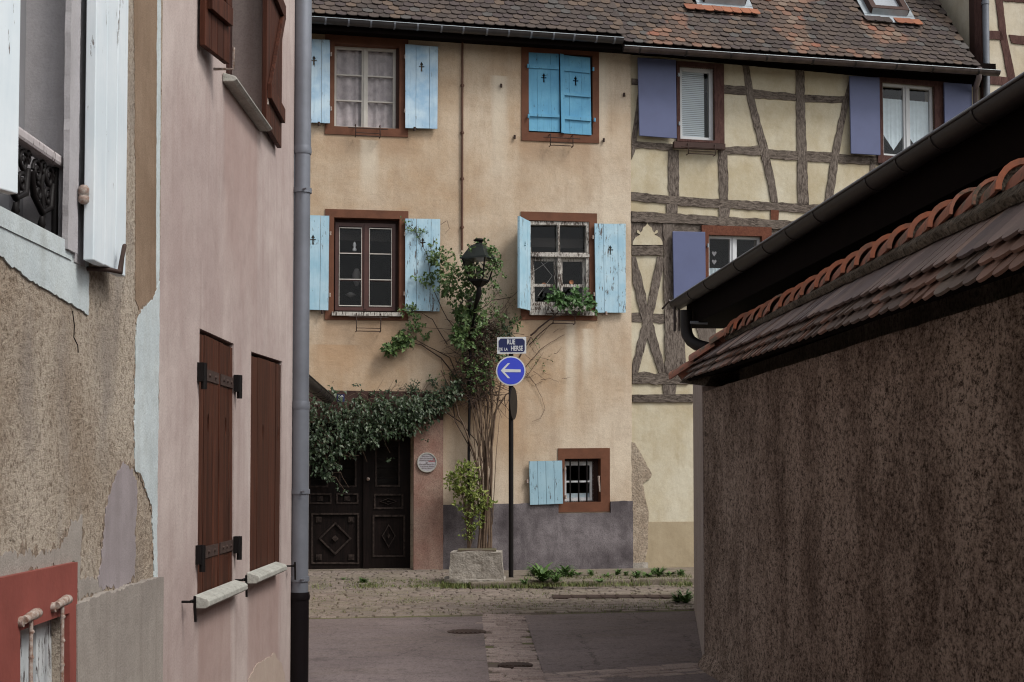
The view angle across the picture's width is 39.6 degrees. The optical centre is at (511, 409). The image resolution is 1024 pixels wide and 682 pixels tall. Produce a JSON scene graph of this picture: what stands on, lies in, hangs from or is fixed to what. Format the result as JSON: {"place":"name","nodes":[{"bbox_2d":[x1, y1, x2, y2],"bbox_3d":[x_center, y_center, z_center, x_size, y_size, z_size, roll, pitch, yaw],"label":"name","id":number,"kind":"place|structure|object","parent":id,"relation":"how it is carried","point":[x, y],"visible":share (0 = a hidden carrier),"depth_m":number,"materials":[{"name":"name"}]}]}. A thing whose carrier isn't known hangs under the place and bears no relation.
{"place":"outdoors","nodes":[
{"label":"outdoors","id":0,"kind":"place"},
{"bbox_2d":[308,569,468,591],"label":"apron setts","id":1,"kind":"structure","parent":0,"point":[396,575],"depth_m":21.19,"materials":[{"name":"grey stone"}]},
{"bbox_2d":[356,577,369,582],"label":"weed","id":2,"kind":"object","parent":1,"relation":"on","point":[362,580],"visible":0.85,"depth_m":20.73,"materials":[{"name":"green plant"}]},
{"bbox_2d":[308,616,489,681],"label":"road","id":3,"kind":"structure","parent":0,"point":[416,649],"depth_m":13.12,"materials":[{"name":"grey asphalt"}]},
{"bbox_2d":[447,629,485,633],"bbox_3d":[-0.467,2.310,14.648,0.400,0.063,0.400,0,-3,0],"label":"manhole cover","id":4,"kind":"object","parent":3,"relation":"on","point":[465,631],"visible":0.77,"depth_m":14.63,"materials":[{"name":"metal"}]},
{"bbox_2d":[443,458,497,547],"bbox_3d":[-0.666,1.512,22.270,0.901,1.505,0.405,1,-3,-12],"label":"leafy shrub","id":5,"kind":"object","parent":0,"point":[472,512],"visible":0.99,"depth_m":22.26,"materials":[{"name":"green plant"}]},
{"bbox_2d":[309,592,693,673],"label":"ground","id":6,"kind":"structure","parent":0,"point":[494,665],"depth_m":16.53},
{"bbox_2d":[0,0,163,681],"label":"roughcast house","id":7,"kind":"structure","parent":6,"relation":"on","point":[81,591],"depth_m":5.38,"materials":[{"name":"beige paint"}]},
{"bbox_2d":[18,595,72,681],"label":"cellar window","id":8,"kind":"structure","parent":7,"relation":"in","point":[35,641],"depth_m":5.04,"materials":[{"name":"white paint"}]},
{"bbox_2d":[0,0,128,314],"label":"window","id":9,"kind":"structure","parent":7,"relation":"in","point":[64,63],"depth_m":5.33,"materials":[{"name":"grey paint"}]},
{"bbox_2d":[157,0,311,681],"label":"pink house","id":10,"kind":"structure","parent":6,"relation":"on","point":[233,473],"depth_m":8.51,"materials":[{"name":"paint"}]},
{"bbox_2d":[193,334,247,608],"bbox_3d":[-1.641,0.336,7.994,0.131,1.452,1.127,0,-2,0],"label":"window","id":11,"kind":"structure","parent":10,"relation":"in","point":[213,556],"depth_m":7.96,"materials":[{"name":"wood"}]},
{"bbox_2d":[200,0,285,147],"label":"window","id":12,"kind":"structure","parent":10,"relation":"in","point":[216,16],"depth_m":9.25,"materials":[{"name":"brown wood"}]},
{"bbox_2d":[247,356,286,583],"bbox_3d":[-1.640,0.385,9.569,0.131,1.470,1.344,0,-2,0],"label":"window","id":13,"kind":"structure","parent":10,"relation":"in","point":[265,374],"depth_m":9.58,"materials":[{"name":"wood"}]},
{"bbox_2d":[308,0,632,570],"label":"cream house","id":14,"kind":"structure","parent":6,"relation":"on","point":[503,127],"depth_m":22.87,"materials":[{"name":"paint"}]},
{"bbox_2d":[309,374,334,403],"bbox_3d":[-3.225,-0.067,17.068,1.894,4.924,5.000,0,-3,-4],"label":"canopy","id":15,"kind":"object","parent":14,"relation":"attached to","point":[317,389],"visible":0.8,"depth_m":17.29,"materials":[{"name":"metal"}]},
{"bbox_2d":[337,394,344,401],"bbox_3d":[-2.638,-0.177,21.896,0.118,0.117,0.014,1,-3,-12],"label":"house number plate","id":16,"kind":"object","parent":14,"relation":"attached to","point":[342,396],"visible":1,"depth_m":21.90,"materials":[{"name":"blue ceramic"}]},
{"bbox_2d":[311,34,437,138],"bbox_3d":[-2.301,-5.135,22.660,2.225,1.676,0.408,1,-3,-12],"label":"window","id":17,"kind":"structure","parent":14,"relation":"in","point":[368,92],"depth_m":22.73,"materials":[{"name":"blue wood"}]},
{"bbox_2d":[310,209,439,331],"bbox_3d":[-2.283,-2.183,22.607,2.266,1.952,0.568,0,-3,-8],"label":"window","id":18,"kind":"structure","parent":14,"relation":"in","point":[408,258],"depth_m":22.56,"materials":[{"name":"blue wood"}]},
{"bbox_2d":[309,374,467,495],"bbox_3d":[-2.164,0.373,22.157,3.043,1.938,0.734,1,-3,-14],"label":"ivy curtain","id":19,"kind":"object","parent":14,"relation":"hanging from","point":[434,400],"visible":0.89,"depth_m":22.09,"materials":[{"name":"green plant"}]},
{"bbox_2d":[417,452,436,471],"bbox_3d":[-1.345,0.839,22.493,0.316,0.316,0.031,1,-3,-12],"label":"round plaque","id":20,"kind":"object","parent":14,"relation":"attached to","point":[426,461],"visible":1,"depth_m":22.48,"materials":[{"name":"stone"}]},
{"bbox_2d":[460,238,494,350],"bbox_3d":[-0.486,-1.803,22.329,0.569,1.705,0.989,0,-3,7],"label":"street lamp","id":21,"kind":"object","parent":14,"relation":"attached to","point":[478,252],"visible":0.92,"depth_m":22.08,"materials":[{"name":"black metal"}]},
{"bbox_2d":[380,216,597,547],"bbox_3d":[-0.273,-0.401,22.361,3.568,5.341,1.023,1,-3,-12],"label":"climbing rose","id":22,"kind":"object","parent":14,"relation":"attached to","point":[463,335],"visible":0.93,"depth_m":22.48,"materials":[{"name":"green plant"}]},
{"bbox_2d":[500,47,624,147],"bbox_3d":[0.824,-5.134,23.342,2.112,1.729,0.408,1,-3,-12],"label":"window","id":23,"kind":"structure","parent":14,"relation":"in","point":[560,88],"depth_m":23.25,"materials":[{"name":"blue wood"}]},
{"bbox_2d":[526,448,609,511],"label":"window","id":24,"kind":"structure","parent":14,"relation":"in","point":[547,481],"depth_m":23.07,"materials":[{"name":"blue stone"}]},
{"bbox_2d":[518,211,625,324],"bbox_3d":[0.850,-2.293,23.233,1.937,1.844,0.673,1,-3,-24],"label":"window","id":25,"kind":"structure","parent":14,"relation":"in","point":[604,274],"depth_m":23.22,"materials":[{"name":"blue wood"}]},
{"bbox_2d":[309,585,693,617],"bbox_3d":[0.410,2.494,18.576,13.394,0.070,3.511,1,-3,-12],"label":"cobbled strip","id":26,"kind":"object","parent":6,"relation":"on","point":[479,597],"visible":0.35,"depth_m":18.11,"materials":[{"name":"grey stone"}]},
{"bbox_2d":[310,572,692,615],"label":"grass","id":27,"kind":"structure","parent":26,"relation":"on","point":[464,585],"depth_m":20.16,"materials":[{"name":"green plant"}]},
{"bbox_2d":[520,578,528,584],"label":"weed","id":28,"kind":"object","parent":26,"relation":"on","point":[523,582],"visible":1,"depth_m":19.79,"materials":[{"name":"green plant"}]},
{"bbox_2d":[552,594,677,598],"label":"curb","id":29,"kind":"structure","parent":26,"relation":"on","point":[659,596],"depth_m":18.72,"materials":[{"name":"stone"}]},
{"bbox_2d":[670,593,680,602],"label":"weed","id":30,"kind":"object","parent":26,"relation":"on","point":[674,597],"visible":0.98,"depth_m":17.90,"materials":[{"name":"green plant"}]},
{"bbox_2d":[670,589,693,602],"bbox_3d":[2.180,2.347,17.857,0.414,0.169,0.413,1,-3,-16],"label":"weed","id":31,"kind":"object","parent":26,"relation":"on","point":[687,597],"visible":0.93,"depth_m":17.81,"materials":[{"name":"green plant"}]},
{"bbox_2d":[475,614,545,681],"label":"gutter strip","id":32,"kind":"object","parent":6,"relation":"on","point":[505,639],"visible":0.85,"depth_m":13.37,"materials":[{"name":"grey stone"}]},
{"bbox_2d":[498,662,532,668],"bbox_3d":[0.027,2.200,12.133,0.300,0.063,0.300,0,-3,0],"label":"drain cover","id":33,"kind":"object","parent":32,"relation":"on","point":[511,665],"visible":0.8,"depth_m":12.07,"materials":[{"name":"metal"}]},
{"bbox_2d":[470,577,693,588],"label":"kerb","id":34,"kind":"structure","parent":6,"relation":"on","point":[654,582],"depth_m":20.56,"materials":[{"name":"stone"}]},
{"bbox_2d":[524,562,566,580],"bbox_3d":[0.454,2.329,20.408,0.668,0.273,0.668,2,-3,-43],"label":"weed","id":35,"kind":"object","parent":34,"relation":"on","point":[541,573],"visible":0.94,"depth_m":20.34,"materials":[{"name":"green plant"}]},
{"bbox_2d":[517,663,704,681],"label":"cross band","id":36,"kind":"object","parent":6,"relation":"on","point":[646,671],"visible":0.49,"depth_m":11.61,"materials":[{"name":"grey stone"}]},
{"bbox_2d":[693,385,720,655],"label":"rendered wall","id":37,"kind":"structure","parent":6,"relation":"on","point":[698,480],"depth_m":13.88,"materials":[{"name":"paint"}]},
{"bbox_2d":[610,0,1000,567],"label":"timber framed house","id":38,"kind":"structure","parent":6,"relation":"on","point":[754,123],"depth_m":23.91,"materials":[{"name":"beige paint"}]},
{"bbox_2d":[637,57,724,156],"bbox_3d":[2.811,-5.022,23.720,1.536,1.584,0.308,1,-3,-12],"label":"window","id":39,"kind":"structure","parent":38,"relation":"in","point":[661,90],"depth_m":23.68,"materials":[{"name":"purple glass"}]},
{"bbox_2d":[672,225,771,298],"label":"window","id":40,"kind":"structure","parent":38,"relation":"in","point":[690,249],"depth_m":23.58,"materials":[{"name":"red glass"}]},
{"bbox_2d":[849,76,971,162],"bbox_3d":[6.870,-4.972,24.636,2.308,1.497,0.245,1,-3,-12],"label":"window","id":41,"kind":"structure","parent":38,"relation":"in","point":[873,117],"depth_m":24.65,"materials":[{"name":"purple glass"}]},
{"bbox_2d":[661,72,1023,350],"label":"dark outbuilding","id":42,"kind":"structure","parent":6,"relation":"on","point":[976,144],"depth_m":9.77,"materials":[{"name":"metal"}]},
{"bbox_2d":[668,158,1023,681],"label":"boundary wall","id":43,"kind":"structure","parent":6,"relation":"on","point":[863,416],"depth_m":7.24,"materials":[{"name":"concrete"}]},
{"bbox_2d":[939,0,1023,99],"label":"neighbouring house","id":44,"kind":"structure","parent":6,"relation":"on","point":[991,31],"depth_m":25.05,"materials":[{"name":"beige paint"}]},
{"bbox_2d":[468,567,693,587],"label":"pavement","id":45,"kind":"structure","parent":0,"point":[518,575],"depth_m":21.98,"materials":[{"name":"stone"}]},
{"bbox_2d":[467,350,471,528],"bbox_3d":[-0.671,0.718,22.457,0.070,3.324,0.044,1,-3,-12],"label":"iron pole","id":46,"kind":"object","parent":45,"relation":"on","point":[469,425],"visible":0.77,"depth_m":22.46,"materials":[{"name":"black metal"}]},
{"bbox_2d":[444,548,505,582],"bbox_3d":[-0.539,2.276,20.781,0.899,0.466,0.840,0,-3,0],"label":"stone planter","id":47,"kind":"object","parent":45,"relation":"on","point":[468,565],"visible":0.96,"depth_m":20.48,"materials":[{"name":"grey stone"}]},
{"bbox_2d":[496,337,525,576],"bbox_3d":[0.020,0.745,21.276,0.432,3.667,0.316,2,-3,-43],"label":"sign post","id":48,"kind":"object","parent":45,"relation":"on","point":[510,370],"visible":0.98,"depth_m":21.29,"materials":[{"name":"black metal"}]},
{"bbox_2d":[544,572,565,582],"bbox_3d":[0.615,2.383,20.158,0.350,0.143,0.350,-2,-3,33],"label":"weed","id":49,"kind":"object","parent":45,"relation":"on","point":[555,578],"visible":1,"depth_m":20.13,"materials":[{"name":"green plant"}]},
{"bbox_2d":[551,563,577,575],"bbox_3d":[0.765,2.410,21.374,0.477,0.195,0.477,-2,-3,32],"label":"weed","id":50,"kind":"object","parent":45,"relation":"on","point":[562,570],"visible":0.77,"depth_m":21.32,"materials":[{"name":"green plant"}]},
{"bbox_2d":[565,568,580,576],"bbox_3d":[0.878,2.439,21.264,0.266,0.128,0.272,1,-3,-21],"label":"weed","id":51,"kind":"object","parent":45,"relation":"on","point":[570,573],"visible":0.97,"depth_m":21.22,"materials":[{"name":"green plant"}]},
{"bbox_2d":[586,569,594,574],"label":"weed","id":52,"kind":"object","parent":45,"relation":"on","point":[590,572],"visible":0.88,"depth_m":21.48,"materials":[{"name":"green plant"}]},
{"bbox_2d":[614,569,622,574],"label":"weed","id":53,"kind":"object","parent":45,"relation":"on","point":[617,571],"visible":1,"depth_m":21.63,"materials":[{"name":"green plant"}]},
{"bbox_2d":[630,570,643,577],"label":"weed","id":54,"kind":"object","parent":45,"relation":"on","point":[636,574],"visible":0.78,"depth_m":20.98,"materials":[{"name":"green plant"}]},
{"bbox_2d":[641,572,654,576],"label":"weed","id":55,"kind":"object","parent":45,"relation":"on","point":[646,574],"visible":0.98,"depth_m":21.24,"materials":[{"name":"green plant"}]},
{"bbox_2d":[652,567,667,575],"bbox_3d":[2.210,2.437,21.383,0.350,0.143,0.350,1,-3,-27],"label":"weed","id":56,"kind":"object","parent":45,"relation":"on","point":[658,572],"visible":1,"depth_m":21.36,"materials":[{"name":"green plant"}]},
{"bbox_2d":[665,571,677,575],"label":"weed","id":57,"kind":"object","parent":45,"relation":"on","point":[669,573],"visible":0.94,"depth_m":21.46,"materials":[{"name":"green plant"}]},
{"bbox_2d":[676,569,687,575],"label":"weed","id":58,"kind":"object","parent":45,"relation":"on","point":[681,572],"visible":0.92,"depth_m":21.35,"materials":[{"name":"green plant"}]},
{"bbox_2d":[525,611,718,681],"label":"road","id":59,"kind":"structure","parent":0,"point":[576,642],"depth_m":13.74,"materials":[{"name":"grey asphalt"}]}
]}

